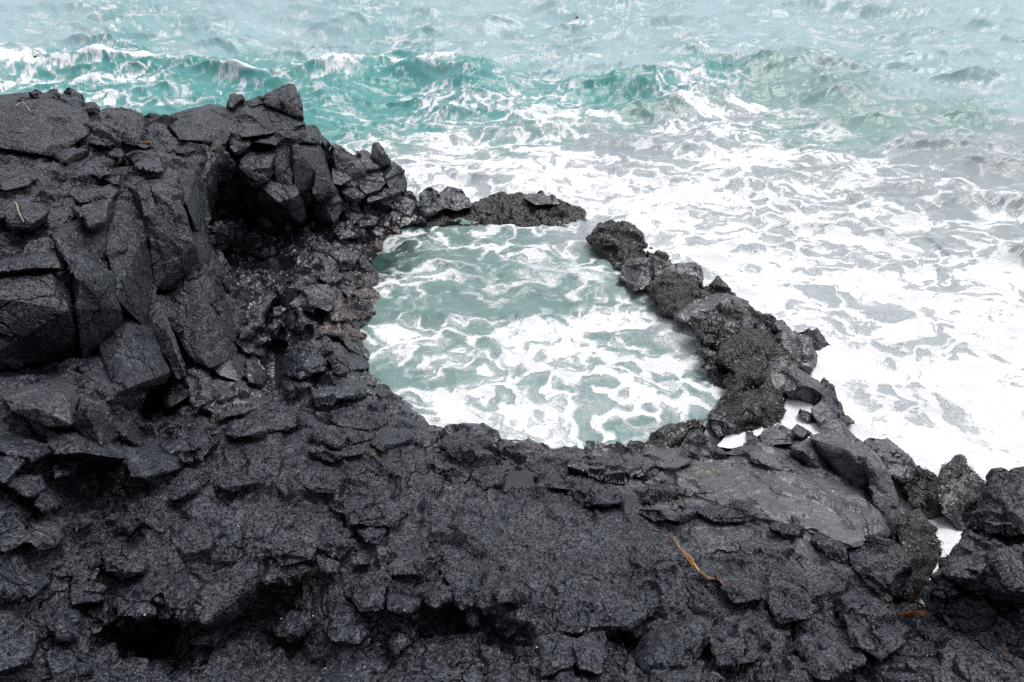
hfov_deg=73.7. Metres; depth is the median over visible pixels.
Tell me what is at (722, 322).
wall rock
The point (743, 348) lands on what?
wall rock
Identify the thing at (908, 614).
kelp clump
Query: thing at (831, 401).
sea rock
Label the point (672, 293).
wall rock
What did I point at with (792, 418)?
foam puddle
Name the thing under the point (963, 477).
sea rock
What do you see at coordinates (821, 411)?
sea rock
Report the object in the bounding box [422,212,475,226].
wall rock
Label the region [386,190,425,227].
wall rock
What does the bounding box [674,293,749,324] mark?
wall rock
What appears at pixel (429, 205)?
wall rock
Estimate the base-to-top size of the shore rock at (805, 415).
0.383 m
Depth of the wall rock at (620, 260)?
19.89 m
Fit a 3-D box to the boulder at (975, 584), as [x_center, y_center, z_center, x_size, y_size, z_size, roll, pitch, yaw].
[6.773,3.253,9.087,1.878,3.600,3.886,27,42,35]
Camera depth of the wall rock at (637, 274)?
18.79 m
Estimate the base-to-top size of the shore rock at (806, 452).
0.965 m
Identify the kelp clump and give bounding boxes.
[899,591,930,617]
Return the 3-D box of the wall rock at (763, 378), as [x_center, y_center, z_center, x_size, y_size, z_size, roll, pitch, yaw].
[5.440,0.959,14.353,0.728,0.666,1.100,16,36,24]
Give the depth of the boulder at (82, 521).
8.22 m
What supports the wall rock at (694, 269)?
in the sea
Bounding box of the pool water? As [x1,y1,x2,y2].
[359,218,729,448]
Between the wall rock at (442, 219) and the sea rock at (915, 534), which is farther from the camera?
the wall rock at (442, 219)
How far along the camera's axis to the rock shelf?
8.38 m
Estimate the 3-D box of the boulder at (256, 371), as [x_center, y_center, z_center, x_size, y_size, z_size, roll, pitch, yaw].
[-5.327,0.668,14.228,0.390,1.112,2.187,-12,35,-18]
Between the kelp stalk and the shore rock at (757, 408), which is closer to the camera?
the kelp stalk
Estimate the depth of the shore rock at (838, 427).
12.61 m
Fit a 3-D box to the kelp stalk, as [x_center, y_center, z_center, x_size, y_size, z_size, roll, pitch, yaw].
[2.311,2.801,8.814,0.184,0.688,1.416,-8,34,-12]
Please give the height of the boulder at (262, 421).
1.865 m
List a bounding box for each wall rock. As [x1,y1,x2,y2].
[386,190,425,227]
[414,187,443,219]
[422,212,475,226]
[438,187,472,211]
[460,191,510,225]
[495,190,550,226]
[534,199,585,226]
[586,219,647,258]
[605,248,645,269]
[617,255,674,292]
[643,247,672,261]
[646,270,715,318]
[674,262,703,281]
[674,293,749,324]
[690,302,776,350]
[696,347,728,388]
[708,276,735,295]
[717,327,788,372]
[721,352,801,392]
[755,372,783,394]
[765,354,796,396]
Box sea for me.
[0,0,1023,607]
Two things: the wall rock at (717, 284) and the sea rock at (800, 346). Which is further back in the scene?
the wall rock at (717, 284)
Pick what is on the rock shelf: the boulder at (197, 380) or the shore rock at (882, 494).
the boulder at (197, 380)
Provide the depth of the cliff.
13.38 m
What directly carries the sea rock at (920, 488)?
in the sea
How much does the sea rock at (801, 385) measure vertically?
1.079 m
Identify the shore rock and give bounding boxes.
[631,419,706,449]
[706,382,786,433]
[706,410,742,438]
[757,424,810,445]
[790,438,827,468]
[791,424,811,438]
[798,409,815,422]
[809,431,870,491]
[819,419,863,443]
[864,449,901,537]
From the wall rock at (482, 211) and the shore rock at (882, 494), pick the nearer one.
the shore rock at (882, 494)
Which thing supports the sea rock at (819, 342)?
in the sea
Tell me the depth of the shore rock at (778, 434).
12.50 m
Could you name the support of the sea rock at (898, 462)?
in the sea
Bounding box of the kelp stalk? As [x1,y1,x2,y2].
[668,534,723,584]
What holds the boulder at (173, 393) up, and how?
on the cliff
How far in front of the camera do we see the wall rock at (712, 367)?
15.11 m
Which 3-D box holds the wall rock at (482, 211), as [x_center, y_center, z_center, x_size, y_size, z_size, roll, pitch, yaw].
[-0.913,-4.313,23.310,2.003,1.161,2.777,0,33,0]
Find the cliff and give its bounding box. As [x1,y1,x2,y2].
[0,83,801,514]
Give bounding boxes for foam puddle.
[718,427,766,447]
[768,398,819,437]
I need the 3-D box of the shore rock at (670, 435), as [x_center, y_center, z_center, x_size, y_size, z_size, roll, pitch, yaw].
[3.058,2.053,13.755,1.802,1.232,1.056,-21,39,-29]
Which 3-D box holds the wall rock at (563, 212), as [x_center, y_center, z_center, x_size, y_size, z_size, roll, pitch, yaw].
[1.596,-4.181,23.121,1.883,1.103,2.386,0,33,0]
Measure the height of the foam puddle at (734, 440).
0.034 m
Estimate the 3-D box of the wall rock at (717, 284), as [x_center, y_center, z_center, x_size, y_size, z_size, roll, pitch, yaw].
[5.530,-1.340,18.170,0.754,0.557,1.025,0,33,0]
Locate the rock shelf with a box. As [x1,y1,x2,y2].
[0,357,1023,681]
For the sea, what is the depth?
32.43 m
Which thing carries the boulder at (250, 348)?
on the cliff
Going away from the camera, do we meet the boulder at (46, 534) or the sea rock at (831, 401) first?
the boulder at (46, 534)
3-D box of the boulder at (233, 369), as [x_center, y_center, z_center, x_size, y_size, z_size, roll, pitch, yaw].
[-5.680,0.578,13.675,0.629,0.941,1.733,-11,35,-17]
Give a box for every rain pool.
[501,469,540,491]
[615,493,635,509]
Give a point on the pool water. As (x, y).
(554, 337)
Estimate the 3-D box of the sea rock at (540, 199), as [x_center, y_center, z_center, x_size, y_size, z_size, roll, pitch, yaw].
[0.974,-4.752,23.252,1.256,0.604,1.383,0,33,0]
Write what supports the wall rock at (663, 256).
in the sea
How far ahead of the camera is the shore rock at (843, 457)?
11.77 m
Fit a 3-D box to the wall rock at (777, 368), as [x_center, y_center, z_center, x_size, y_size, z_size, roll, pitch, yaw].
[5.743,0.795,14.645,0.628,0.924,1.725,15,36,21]
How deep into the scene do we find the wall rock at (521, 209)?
22.77 m
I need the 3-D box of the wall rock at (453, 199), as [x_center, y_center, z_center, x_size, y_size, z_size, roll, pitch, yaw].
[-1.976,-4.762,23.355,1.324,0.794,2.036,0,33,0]
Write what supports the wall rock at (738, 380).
in the sea
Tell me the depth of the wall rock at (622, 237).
20.49 m
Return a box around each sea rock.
[523,193,559,205]
[772,320,817,373]
[783,368,826,405]
[798,328,829,350]
[811,400,837,425]
[820,377,854,423]
[863,438,916,483]
[894,508,944,603]
[895,465,953,518]
[934,454,985,529]
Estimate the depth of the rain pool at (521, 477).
10.91 m
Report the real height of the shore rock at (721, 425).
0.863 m
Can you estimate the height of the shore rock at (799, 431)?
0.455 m
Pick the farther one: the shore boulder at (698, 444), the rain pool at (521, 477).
the shore boulder at (698, 444)
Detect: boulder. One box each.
[24,519,64,549]
[72,510,101,531]
[160,379,188,408]
[181,364,214,413]
[212,355,245,380]
[224,396,315,438]
[237,338,267,358]
[245,355,267,386]
[681,427,729,459]
[918,586,929,602]
[924,466,1023,660]
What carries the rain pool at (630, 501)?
on the rock shelf

